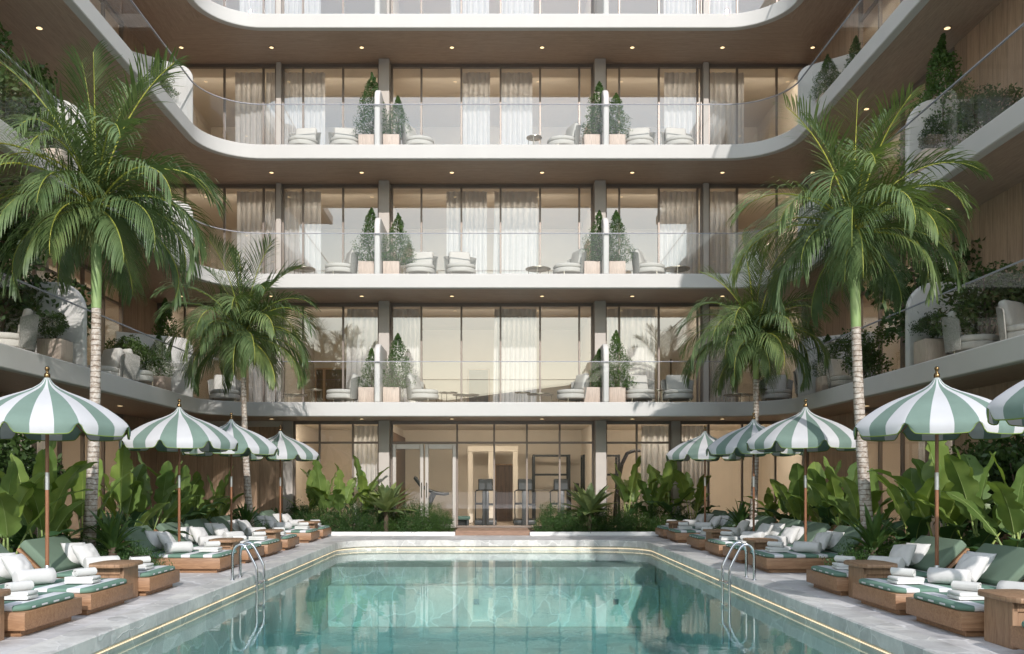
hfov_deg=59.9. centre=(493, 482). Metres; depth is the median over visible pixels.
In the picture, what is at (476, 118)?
curtain
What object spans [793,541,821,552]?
bolster
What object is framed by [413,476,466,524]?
curved treadmill
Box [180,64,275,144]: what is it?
window
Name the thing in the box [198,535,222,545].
bolster
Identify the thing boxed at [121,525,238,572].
daybed
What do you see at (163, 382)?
planter
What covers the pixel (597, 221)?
conifer
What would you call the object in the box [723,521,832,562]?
daybed
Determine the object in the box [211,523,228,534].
pillow
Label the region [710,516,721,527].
pillow
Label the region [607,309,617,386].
curtain
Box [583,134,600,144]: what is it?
planter
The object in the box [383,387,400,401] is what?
planter
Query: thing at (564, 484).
treadmill
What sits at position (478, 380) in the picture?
inner door
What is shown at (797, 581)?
pool deck
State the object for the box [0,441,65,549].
tree
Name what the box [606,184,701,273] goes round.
window
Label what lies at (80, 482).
banana plant
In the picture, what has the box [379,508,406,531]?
boxwood shrub
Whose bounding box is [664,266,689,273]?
coffee table
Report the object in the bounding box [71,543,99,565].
pillow
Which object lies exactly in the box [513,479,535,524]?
treadmill
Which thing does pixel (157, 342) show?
conifer
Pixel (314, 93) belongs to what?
curtain
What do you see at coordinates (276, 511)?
leafy shrub
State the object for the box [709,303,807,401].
window
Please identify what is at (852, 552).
fine shrub
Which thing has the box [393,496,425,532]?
boxwood shrub
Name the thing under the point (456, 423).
window
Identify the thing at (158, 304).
window
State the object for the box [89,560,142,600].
side table
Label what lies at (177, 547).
bolster
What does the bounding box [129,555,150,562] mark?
rolled towel
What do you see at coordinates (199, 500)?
banana plant
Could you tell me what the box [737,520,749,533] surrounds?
pillow
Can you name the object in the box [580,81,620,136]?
conifer
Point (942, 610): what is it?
daybed
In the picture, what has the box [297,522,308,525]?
rolled towel
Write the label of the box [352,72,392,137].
conifer
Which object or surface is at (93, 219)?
palm tree
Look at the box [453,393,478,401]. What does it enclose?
coffee table
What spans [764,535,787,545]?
bolster
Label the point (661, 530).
daybed
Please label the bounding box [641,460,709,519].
banana plant
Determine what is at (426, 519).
boxwood shrub
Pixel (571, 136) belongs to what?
armchair
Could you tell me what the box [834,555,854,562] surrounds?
rolled towel
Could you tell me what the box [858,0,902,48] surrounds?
window
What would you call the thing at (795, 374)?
armchair
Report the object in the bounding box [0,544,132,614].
daybed
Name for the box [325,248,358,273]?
armchair
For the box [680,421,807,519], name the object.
window
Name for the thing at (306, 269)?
coffee table
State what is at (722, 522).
pillow
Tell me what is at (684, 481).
banana plant
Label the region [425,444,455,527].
door
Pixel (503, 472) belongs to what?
inner door
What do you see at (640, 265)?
armchair
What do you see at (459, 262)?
armchair
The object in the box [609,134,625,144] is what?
planter
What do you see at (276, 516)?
pillow
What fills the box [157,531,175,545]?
pillow
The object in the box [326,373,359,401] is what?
armchair
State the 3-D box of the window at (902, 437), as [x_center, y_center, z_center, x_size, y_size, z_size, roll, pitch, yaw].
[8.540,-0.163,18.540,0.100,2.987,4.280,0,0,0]
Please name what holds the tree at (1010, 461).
on the planting bed
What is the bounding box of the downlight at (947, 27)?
[943,25,951,29]
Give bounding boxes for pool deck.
[0,535,1023,653]
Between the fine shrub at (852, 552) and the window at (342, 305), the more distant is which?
the window at (342, 305)
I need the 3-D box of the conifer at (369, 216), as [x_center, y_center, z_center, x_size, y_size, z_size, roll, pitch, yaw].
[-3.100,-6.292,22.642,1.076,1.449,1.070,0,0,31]
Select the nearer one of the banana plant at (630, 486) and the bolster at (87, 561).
the bolster at (87, 561)
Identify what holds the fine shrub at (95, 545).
on the planting bed
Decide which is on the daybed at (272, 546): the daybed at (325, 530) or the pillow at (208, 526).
the pillow at (208, 526)
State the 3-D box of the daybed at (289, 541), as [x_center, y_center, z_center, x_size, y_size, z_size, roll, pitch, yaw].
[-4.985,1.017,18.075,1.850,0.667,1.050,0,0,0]
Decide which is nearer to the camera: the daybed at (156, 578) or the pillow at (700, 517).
the daybed at (156, 578)
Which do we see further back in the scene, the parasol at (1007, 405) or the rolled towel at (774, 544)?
the rolled towel at (774, 544)
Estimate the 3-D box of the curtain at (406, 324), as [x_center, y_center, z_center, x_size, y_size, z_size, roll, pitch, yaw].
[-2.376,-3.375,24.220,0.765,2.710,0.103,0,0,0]
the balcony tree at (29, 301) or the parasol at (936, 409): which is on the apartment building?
the balcony tree at (29, 301)
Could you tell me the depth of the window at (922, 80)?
18.52 m
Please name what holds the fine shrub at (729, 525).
on the planting bed
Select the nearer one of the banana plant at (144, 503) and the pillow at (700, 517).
the banana plant at (144, 503)
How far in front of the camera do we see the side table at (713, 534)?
17.10 m
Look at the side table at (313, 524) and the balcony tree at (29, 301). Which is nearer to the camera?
the balcony tree at (29, 301)
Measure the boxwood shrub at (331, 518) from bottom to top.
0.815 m
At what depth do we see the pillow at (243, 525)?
17.89 m
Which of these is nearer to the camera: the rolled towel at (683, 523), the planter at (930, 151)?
the planter at (930, 151)
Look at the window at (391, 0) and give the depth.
23.96 m
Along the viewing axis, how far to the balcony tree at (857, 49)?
19.56 m
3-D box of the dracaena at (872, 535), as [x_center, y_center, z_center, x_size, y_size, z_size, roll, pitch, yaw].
[5.251,0.802,12.221,0.954,1.056,0.881,0,0,20]
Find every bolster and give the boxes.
[12,568,56,584]
[83,555,119,567]
[164,541,192,552]
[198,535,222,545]
[222,531,243,537]
[245,527,265,535]
[274,522,291,528]
[287,519,303,526]
[683,519,698,526]
[695,522,711,528]
[721,527,740,535]
[741,531,764,537]
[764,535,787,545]
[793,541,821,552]
[867,556,904,567]
[927,567,970,583]
[996,580,1023,589]
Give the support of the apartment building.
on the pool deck
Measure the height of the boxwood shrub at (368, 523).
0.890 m
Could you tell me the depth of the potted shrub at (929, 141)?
14.94 m
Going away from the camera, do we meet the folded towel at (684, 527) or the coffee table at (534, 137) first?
the folded towel at (684, 527)
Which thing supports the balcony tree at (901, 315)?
on the apartment building
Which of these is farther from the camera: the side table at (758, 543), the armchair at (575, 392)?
the armchair at (575, 392)
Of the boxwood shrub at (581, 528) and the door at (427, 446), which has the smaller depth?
the boxwood shrub at (581, 528)
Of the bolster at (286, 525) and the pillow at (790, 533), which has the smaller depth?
the pillow at (790, 533)
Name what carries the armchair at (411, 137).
on the apartment building
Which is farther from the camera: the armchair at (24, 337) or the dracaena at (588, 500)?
the dracaena at (588, 500)
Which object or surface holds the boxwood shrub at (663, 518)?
on the planting bed
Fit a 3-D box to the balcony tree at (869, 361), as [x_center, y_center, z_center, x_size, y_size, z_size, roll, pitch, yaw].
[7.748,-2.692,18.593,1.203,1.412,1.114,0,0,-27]
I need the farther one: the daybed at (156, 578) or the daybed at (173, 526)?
the daybed at (173, 526)
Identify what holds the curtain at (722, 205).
hanging from the apartment building
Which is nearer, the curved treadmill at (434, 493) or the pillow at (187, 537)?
the pillow at (187, 537)
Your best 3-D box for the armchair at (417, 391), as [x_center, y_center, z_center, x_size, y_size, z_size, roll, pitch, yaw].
[-1.820,-2.384,22.695,0.862,0.788,0.866,0,0,20]
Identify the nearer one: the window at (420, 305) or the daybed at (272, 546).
the daybed at (272, 546)
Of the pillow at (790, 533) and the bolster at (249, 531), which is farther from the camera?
the bolster at (249, 531)
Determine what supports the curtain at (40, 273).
hanging from the apartment building
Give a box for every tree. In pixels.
[0,22,61,140]
[0,37,231,547]
[0,177,63,331]
[0,433,40,548]
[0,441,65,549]
[11,272,90,342]
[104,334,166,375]
[150,232,324,526]
[151,297,200,383]
[674,227,838,519]
[725,82,992,559]
[829,323,896,378]
[838,35,860,74]
[861,236,985,342]
[889,33,982,181]
[897,439,1004,551]
[928,260,1023,336]
[941,83,1023,136]
[966,434,1023,539]
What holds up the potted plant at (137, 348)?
on the apartment building
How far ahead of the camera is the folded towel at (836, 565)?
10.88 m
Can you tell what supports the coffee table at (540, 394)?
on the apartment building
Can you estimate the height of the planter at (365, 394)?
0.425 m
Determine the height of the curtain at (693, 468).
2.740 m
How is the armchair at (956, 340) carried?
on the apartment building
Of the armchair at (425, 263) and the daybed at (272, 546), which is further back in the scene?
the armchair at (425, 263)
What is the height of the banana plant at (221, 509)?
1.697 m
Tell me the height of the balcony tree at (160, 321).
2.503 m
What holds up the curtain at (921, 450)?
hanging from the apartment building
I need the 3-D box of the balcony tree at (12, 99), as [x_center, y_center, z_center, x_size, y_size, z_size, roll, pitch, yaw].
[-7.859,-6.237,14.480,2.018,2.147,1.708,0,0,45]
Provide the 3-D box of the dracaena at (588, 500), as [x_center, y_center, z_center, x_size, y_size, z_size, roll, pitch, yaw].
[2.501,0.653,22.895,1.470,1.355,1.624,0,0,-14]
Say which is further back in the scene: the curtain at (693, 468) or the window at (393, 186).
the curtain at (693, 468)
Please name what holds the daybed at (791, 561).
on the pool deck
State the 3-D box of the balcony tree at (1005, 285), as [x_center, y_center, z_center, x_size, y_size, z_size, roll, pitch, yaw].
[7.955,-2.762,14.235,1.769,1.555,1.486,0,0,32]
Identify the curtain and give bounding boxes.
[12,249,48,281]
[17,433,44,533]
[235,72,261,143]
[237,191,274,273]
[239,0,274,13]
[249,309,274,401]
[265,72,274,144]
[285,0,320,13]
[285,72,301,144]
[285,191,320,273]
[304,72,324,144]
[346,309,377,401]
[354,425,377,525]
[393,309,419,401]
[447,191,486,273]
[451,0,488,13]
[463,72,489,144]
[493,191,537,273]
[493,309,536,401]
[501,0,533,13]
[501,72,531,144]
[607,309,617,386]
[620,309,654,401]
[640,425,667,524]
[660,191,695,273]
[664,0,695,13]
[664,72,695,144]
[682,425,706,519]
[710,0,735,13]
[710,72,743,144]
[710,191,735,273]
[710,309,734,401]
[918,234,951,281]
[918,440,951,535]
[919,68,951,101]
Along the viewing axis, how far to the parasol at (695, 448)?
20.52 m
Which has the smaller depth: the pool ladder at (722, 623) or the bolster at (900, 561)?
the bolster at (900, 561)
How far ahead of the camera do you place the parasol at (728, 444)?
16.77 m
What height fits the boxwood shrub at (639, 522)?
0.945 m
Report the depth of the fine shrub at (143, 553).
12.22 m
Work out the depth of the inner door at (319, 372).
28.15 m
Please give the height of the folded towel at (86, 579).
0.071 m
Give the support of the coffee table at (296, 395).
on the apartment building
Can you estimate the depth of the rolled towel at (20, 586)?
8.11 m
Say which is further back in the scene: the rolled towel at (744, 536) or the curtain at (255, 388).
the curtain at (255, 388)
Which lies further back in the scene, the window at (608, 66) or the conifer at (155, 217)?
the window at (608, 66)
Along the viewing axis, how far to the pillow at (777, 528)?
16.45 m
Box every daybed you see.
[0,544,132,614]
[4,592,81,636]
[17,535,179,595]
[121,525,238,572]
[154,522,263,562]
[183,518,281,556]
[210,515,298,550]
[254,512,319,542]
[259,510,330,538]
[655,510,727,538]
[667,512,735,542]
[687,515,777,550]
[705,518,803,556]
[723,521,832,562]
[748,525,861,572]
[806,535,969,595]
[852,543,1023,614]
[906,592,983,636]
[1011,621,1023,649]
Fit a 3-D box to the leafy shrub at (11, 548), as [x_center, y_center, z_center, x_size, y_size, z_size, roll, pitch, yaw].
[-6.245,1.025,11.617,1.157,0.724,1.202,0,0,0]
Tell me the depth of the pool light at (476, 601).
18.98 m
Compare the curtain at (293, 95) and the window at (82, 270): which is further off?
the curtain at (293, 95)
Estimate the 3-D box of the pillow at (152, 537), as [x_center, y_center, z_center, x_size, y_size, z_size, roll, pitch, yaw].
[-5.250,0.898,13.854,0.172,0.330,0.330,-37,-26,28]
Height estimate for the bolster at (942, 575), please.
0.166 m
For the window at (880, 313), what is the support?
in the apartment building
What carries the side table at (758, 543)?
on the pool deck
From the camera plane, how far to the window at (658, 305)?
23.96 m
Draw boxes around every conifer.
[141,334,176,376]
[148,54,178,98]
[149,201,174,236]
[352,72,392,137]
[352,207,388,260]
[356,347,384,386]
[381,213,416,264]
[383,95,410,139]
[383,333,416,388]
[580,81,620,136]
[582,210,620,260]
[589,349,610,386]
[595,330,636,387]
[597,210,635,262]
[609,92,632,136]
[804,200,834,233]
[807,54,839,100]
[811,334,842,376]
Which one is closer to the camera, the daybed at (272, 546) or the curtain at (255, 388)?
the daybed at (272, 546)
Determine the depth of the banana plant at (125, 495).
14.47 m
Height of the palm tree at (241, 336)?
6.688 m
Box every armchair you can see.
[0,308,38,351]
[87,348,124,376]
[122,349,153,385]
[207,375,240,400]
[288,128,320,144]
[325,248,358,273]
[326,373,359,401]
[328,127,357,144]
[401,122,433,144]
[405,251,437,273]
[405,373,438,401]
[443,251,476,273]
[547,122,580,144]
[553,248,586,273]
[557,373,589,401]
[622,375,654,401]
[626,127,655,144]
[631,248,664,273]
[660,127,693,144]
[660,375,693,401]
[731,252,764,272]
[759,375,792,400]
[793,368,797,396]
[826,359,864,387]
[941,311,999,354]
[996,300,1023,340]
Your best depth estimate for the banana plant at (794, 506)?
17.08 m
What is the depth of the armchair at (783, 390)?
22.75 m
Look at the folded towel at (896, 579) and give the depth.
9.31 m
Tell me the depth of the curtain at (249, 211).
24.22 m
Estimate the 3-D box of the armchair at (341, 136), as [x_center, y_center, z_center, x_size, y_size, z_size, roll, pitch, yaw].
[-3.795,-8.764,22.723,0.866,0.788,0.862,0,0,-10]
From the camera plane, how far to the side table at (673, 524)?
20.85 m
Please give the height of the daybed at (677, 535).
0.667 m
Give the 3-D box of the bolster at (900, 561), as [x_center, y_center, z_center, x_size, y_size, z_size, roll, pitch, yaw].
[4.781,0.983,10.823,0.166,0.166,0.404,0,0,-41]
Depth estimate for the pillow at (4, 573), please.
9.45 m
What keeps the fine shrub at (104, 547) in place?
on the planting bed
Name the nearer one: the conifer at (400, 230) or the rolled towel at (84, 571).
the rolled towel at (84, 571)
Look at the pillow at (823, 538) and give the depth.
13.50 m
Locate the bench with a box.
[458,516,469,524]
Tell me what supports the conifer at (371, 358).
in the planter at (365, 394)
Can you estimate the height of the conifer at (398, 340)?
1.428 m
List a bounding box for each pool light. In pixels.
[474,599,478,604]
[613,599,618,604]
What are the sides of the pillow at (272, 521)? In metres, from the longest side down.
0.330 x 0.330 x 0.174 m
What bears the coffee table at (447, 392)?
on the apartment building
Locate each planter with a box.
[37,338,72,362]
[41,148,72,168]
[146,375,170,390]
[358,134,373,144]
[358,261,373,273]
[358,387,374,401]
[383,134,400,144]
[383,261,400,273]
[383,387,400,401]
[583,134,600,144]
[583,387,600,401]
[584,261,600,273]
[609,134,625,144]
[609,261,625,273]
[609,387,625,401]
[816,375,828,391]
[914,148,949,175]
[914,338,946,364]
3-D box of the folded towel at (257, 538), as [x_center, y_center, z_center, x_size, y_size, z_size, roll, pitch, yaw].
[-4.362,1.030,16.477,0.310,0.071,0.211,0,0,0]
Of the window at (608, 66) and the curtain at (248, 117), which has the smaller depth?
the window at (608, 66)
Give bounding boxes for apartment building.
[0,0,1023,547]
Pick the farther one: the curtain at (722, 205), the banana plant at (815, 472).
the curtain at (722, 205)
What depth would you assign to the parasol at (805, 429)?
13.79 m
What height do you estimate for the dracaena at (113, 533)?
1.006 m
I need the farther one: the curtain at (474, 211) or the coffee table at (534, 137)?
the curtain at (474, 211)
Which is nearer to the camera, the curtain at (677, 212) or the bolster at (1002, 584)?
the bolster at (1002, 584)
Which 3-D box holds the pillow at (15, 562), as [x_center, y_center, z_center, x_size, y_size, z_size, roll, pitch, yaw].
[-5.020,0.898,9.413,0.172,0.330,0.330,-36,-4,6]
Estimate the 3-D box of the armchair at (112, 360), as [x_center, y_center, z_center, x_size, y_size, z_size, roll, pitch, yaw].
[-7.979,-2.376,18.137,0.849,0.772,0.845,0,0,30]
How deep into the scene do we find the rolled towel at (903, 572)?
9.38 m
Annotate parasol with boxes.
[0,366,130,567]
[119,399,237,541]
[181,413,278,531]
[241,425,318,521]
[666,425,744,521]
[706,413,803,530]
[746,399,855,541]
[853,366,1023,567]
[986,380,1023,426]
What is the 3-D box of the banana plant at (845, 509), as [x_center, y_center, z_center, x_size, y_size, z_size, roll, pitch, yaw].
[6.011,0.546,14.349,1.721,1.564,1.490,0,0,43]
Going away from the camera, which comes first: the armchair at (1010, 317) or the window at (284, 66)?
the armchair at (1010, 317)
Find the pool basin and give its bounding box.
[93,546,893,653]
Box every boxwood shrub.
[284,498,313,520]
[304,502,332,526]
[323,502,348,531]
[336,499,373,531]
[355,501,393,532]
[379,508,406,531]
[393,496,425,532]
[411,498,443,531]
[424,502,455,531]
[532,501,562,531]
[553,501,578,531]
[566,504,603,532]
[583,499,621,531]
[608,503,635,531]
[620,497,658,531]
[642,500,673,531]
[667,504,694,520]
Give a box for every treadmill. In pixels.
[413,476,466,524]
[474,479,496,524]
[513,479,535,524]
[549,479,570,524]
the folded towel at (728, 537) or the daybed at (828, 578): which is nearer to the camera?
the daybed at (828, 578)
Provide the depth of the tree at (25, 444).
12.62 m
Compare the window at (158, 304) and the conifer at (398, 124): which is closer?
the conifer at (398, 124)
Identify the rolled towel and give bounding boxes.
[5,580,33,591]
[72,567,96,576]
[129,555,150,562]
[204,541,220,546]
[231,536,246,539]
[252,531,265,535]
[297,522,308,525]
[678,522,688,525]
[720,531,733,535]
[740,535,754,539]
[767,541,783,546]
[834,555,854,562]
[890,567,915,576]
[951,580,980,590]
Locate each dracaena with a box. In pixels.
[76,507,146,555]
[227,502,270,533]
[357,482,416,531]
[561,482,617,531]
[720,501,758,527]
[839,503,909,555]
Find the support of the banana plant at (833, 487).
on the planting bed
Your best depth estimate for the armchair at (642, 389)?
22.82 m
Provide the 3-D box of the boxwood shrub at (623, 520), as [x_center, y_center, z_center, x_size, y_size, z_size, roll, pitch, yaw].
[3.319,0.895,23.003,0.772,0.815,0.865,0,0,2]
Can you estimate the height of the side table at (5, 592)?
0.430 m
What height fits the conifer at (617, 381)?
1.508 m
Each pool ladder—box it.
[230,541,267,648]
[719,541,756,648]
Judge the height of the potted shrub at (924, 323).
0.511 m
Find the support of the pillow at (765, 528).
on the daybed at (714, 546)
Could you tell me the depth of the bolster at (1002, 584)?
8.07 m
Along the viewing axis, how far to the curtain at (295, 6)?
24.23 m
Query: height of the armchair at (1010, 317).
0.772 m
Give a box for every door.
[315,368,323,401]
[324,368,345,401]
[392,444,423,527]
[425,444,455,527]
[467,369,489,401]
[495,464,512,520]
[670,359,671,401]
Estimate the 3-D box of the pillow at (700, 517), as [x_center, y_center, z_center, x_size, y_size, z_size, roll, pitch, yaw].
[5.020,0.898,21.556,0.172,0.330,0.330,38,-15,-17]
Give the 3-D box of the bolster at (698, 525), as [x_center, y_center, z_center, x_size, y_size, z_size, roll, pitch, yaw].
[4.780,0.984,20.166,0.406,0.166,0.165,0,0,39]
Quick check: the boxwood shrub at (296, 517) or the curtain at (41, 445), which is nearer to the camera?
the curtain at (41, 445)
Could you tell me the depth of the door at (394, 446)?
23.87 m
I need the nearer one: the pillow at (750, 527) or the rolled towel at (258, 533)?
the rolled towel at (258, 533)
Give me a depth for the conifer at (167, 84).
20.23 m
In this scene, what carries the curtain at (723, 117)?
hanging from the apartment building
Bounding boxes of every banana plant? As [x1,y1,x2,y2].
[0,449,103,567]
[0,461,92,553]
[10,441,100,543]
[58,459,144,539]
[99,445,192,550]
[100,465,205,529]
[116,452,201,528]
[146,465,225,522]
[190,471,229,518]
[203,466,243,521]
[278,469,331,518]
[300,460,351,523]
[309,464,377,526]
[325,455,389,530]
[603,455,661,530]
[614,464,692,527]
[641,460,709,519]
[664,469,719,519]
[737,487,778,516]
[743,479,795,521]
[756,463,834,520]
[784,460,845,528]
[796,456,891,525]
[820,468,933,537]
[858,467,969,545]
[867,441,992,542]
[906,446,1023,546]
[939,451,1023,550]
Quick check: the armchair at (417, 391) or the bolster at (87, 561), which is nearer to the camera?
the bolster at (87, 561)
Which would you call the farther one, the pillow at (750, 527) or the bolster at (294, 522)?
the bolster at (294, 522)
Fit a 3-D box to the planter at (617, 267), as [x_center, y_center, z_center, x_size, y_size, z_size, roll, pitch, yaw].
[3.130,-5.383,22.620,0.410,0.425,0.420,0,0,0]
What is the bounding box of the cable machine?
[612,449,640,523]
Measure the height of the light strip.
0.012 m
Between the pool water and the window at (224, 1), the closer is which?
the pool water
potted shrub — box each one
[37,116,67,150]
[37,311,69,337]
[907,311,945,337]
[917,114,948,149]
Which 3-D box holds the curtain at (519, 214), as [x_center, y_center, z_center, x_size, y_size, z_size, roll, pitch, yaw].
[0.601,-6.565,24.220,1.232,2.730,0.102,0,0,0]
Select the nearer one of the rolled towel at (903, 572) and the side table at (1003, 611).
the side table at (1003, 611)
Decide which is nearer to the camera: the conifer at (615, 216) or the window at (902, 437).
the window at (902, 437)
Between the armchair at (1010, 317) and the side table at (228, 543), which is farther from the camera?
the side table at (228, 543)
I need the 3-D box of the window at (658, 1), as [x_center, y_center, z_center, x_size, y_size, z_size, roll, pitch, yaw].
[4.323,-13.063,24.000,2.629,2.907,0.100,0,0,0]
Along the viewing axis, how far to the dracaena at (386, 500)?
22.68 m
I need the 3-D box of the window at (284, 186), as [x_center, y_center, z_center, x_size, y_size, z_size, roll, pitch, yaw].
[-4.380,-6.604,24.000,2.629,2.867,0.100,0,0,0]
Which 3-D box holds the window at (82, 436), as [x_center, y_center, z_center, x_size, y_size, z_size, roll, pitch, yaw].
[-9.110,-0.163,19.190,0.100,2.987,5.180,0,0,0]
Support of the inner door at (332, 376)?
in the apartment building
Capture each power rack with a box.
[532,454,576,518]
[573,454,619,520]
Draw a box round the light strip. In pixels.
[97,548,888,653]
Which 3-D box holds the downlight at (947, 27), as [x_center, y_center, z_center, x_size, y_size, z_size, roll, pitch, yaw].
[8.020,-8.029,15.700,0.136,0.016,0.136,0,0,0]
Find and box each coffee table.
[282,394,307,401]
[292,266,315,273]
[307,389,321,401]
[439,391,457,401]
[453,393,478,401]
[525,266,550,273]
[526,134,541,144]
[527,393,553,401]
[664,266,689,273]
[723,393,752,401]
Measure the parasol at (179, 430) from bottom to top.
2.696 m
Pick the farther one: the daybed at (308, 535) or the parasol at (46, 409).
the daybed at (308, 535)
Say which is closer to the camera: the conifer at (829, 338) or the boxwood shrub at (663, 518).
the conifer at (829, 338)
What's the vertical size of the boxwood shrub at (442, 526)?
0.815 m
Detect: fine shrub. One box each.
[75,534,106,555]
[96,540,143,559]
[113,538,177,568]
[708,521,736,528]
[820,538,881,564]
[844,541,893,559]
[878,534,905,556]
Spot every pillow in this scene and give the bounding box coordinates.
[0,552,15,578]
[0,553,33,576]
[61,542,84,564]
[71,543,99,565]
[144,530,163,548]
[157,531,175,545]
[177,526,194,541]
[189,527,207,542]
[204,523,217,535]
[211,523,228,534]
[227,519,240,530]
[237,520,251,532]
[256,515,268,526]
[264,516,276,527]
[273,513,282,521]
[281,513,291,521]
[695,514,706,521]
[706,513,713,521]
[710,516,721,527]
[717,515,729,526]
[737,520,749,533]
[746,519,757,530]
[756,523,773,535]
[769,523,785,535]
[781,527,799,543]
[792,525,807,540]
[812,532,832,549]
[826,530,844,548]
[889,544,916,566]
[906,542,930,564]
[954,553,989,581]
[966,551,996,573]
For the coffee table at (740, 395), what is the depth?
22.52 m
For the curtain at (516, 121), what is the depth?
24.22 m
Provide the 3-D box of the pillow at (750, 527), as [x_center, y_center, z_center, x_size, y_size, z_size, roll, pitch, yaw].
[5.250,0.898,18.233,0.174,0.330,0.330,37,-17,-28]
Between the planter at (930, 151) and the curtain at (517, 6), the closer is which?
the planter at (930, 151)
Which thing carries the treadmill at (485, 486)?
in the apartment building
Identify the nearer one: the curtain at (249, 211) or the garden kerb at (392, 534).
the garden kerb at (392, 534)
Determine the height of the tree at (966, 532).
2.029 m
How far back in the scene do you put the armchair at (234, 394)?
22.76 m
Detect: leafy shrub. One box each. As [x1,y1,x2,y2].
[0,534,34,568]
[232,511,240,519]
[271,507,295,519]
[879,525,909,553]
[952,533,980,568]
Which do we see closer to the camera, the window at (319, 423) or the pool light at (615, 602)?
the pool light at (615, 602)
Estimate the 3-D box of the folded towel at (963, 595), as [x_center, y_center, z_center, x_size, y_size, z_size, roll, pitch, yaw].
[4.362,1.030,8.151,0.310,0.071,0.211,0,0,-2]
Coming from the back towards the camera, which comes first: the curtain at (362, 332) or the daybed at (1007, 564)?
the curtain at (362, 332)
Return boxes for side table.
[0,589,10,640]
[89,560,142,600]
[208,538,243,564]
[255,529,283,551]
[299,521,320,538]
[666,521,688,538]
[703,529,731,551]
[743,538,777,565]
[843,560,897,600]
[978,589,1023,649]
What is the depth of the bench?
25.06 m
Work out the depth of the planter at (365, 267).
22.41 m
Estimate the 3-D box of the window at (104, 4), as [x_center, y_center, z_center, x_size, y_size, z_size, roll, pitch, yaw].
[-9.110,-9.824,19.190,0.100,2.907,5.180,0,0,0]
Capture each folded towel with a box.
[4,590,38,599]
[64,575,100,583]
[138,563,153,569]
[199,547,221,551]
[248,536,267,539]
[295,526,309,528]
[677,526,691,528]
[719,536,737,539]
[765,547,788,551]
[832,562,847,569]
[887,575,924,583]
[947,590,983,599]
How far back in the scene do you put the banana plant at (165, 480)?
16.10 m
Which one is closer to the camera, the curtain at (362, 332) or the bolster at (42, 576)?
the bolster at (42, 576)
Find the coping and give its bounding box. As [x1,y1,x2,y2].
[9,539,977,653]
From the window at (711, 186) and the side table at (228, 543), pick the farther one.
the window at (711, 186)
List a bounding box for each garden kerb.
[328,532,454,535]
[530,532,658,535]
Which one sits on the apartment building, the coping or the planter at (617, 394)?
the planter at (617, 394)
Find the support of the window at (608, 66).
in the apartment building
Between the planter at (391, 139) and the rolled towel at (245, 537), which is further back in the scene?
the planter at (391, 139)
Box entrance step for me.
[455,528,529,534]
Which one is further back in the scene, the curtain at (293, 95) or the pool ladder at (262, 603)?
the curtain at (293, 95)
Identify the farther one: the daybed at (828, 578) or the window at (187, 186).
the window at (187, 186)
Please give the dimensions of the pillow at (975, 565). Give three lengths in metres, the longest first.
0.330 x 0.330 x 0.170 m
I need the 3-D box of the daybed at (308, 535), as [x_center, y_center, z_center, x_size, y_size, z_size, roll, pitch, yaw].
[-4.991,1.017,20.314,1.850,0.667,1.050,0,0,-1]
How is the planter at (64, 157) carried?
on the apartment building
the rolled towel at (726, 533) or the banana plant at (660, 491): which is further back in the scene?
the banana plant at (660, 491)
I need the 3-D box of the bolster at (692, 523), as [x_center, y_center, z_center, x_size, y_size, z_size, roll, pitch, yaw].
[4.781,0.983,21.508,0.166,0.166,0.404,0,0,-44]
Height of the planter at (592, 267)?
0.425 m
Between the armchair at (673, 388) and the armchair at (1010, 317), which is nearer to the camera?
the armchair at (1010, 317)
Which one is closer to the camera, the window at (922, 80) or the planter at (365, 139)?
the window at (922, 80)
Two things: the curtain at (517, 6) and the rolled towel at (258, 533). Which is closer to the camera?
the rolled towel at (258, 533)
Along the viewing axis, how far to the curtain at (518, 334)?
24.22 m
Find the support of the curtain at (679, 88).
hanging from the apartment building
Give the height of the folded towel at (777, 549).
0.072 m
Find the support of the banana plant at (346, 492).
on the planting bed
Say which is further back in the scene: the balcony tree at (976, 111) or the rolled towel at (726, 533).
the rolled towel at (726, 533)
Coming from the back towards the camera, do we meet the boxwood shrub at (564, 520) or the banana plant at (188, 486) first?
the boxwood shrub at (564, 520)
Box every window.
[7,52,122,188]
[7,394,123,538]
[31,246,122,355]
[99,0,123,39]
[157,184,275,273]
[157,303,275,401]
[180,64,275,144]
[223,0,275,13]
[282,0,343,13]
[282,64,378,144]
[282,184,378,273]
[282,303,378,401]
[294,421,378,529]
[391,0,592,13]
[391,64,592,144]
[391,184,592,273]
[391,303,592,401]
[391,421,593,527]
[606,64,701,144]
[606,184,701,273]
[606,303,701,401]
[606,421,670,529]
[618,0,701,13]
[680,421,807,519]
[709,0,777,13]
[709,64,807,144]
[709,184,807,272]
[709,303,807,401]
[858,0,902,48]
[858,47,953,186]
[860,224,953,374]
[865,407,953,543]
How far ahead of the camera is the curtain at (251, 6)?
24.22 m
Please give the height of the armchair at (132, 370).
0.772 m
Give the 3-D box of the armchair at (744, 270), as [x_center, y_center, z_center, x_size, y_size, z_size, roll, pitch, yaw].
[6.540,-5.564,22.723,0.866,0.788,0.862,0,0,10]
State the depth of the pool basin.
16.90 m
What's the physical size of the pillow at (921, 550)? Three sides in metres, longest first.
0.330 x 0.330 x 0.172 m
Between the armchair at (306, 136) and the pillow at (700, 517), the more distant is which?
the armchair at (306, 136)
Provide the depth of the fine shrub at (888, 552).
12.07 m
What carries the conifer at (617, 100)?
in the planter at (617, 139)
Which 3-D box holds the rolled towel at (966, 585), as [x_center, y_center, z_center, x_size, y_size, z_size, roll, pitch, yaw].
[4.343,0.950,8.162,0.087,0.083,0.243,24,-15,-35]
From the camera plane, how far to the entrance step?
22.62 m

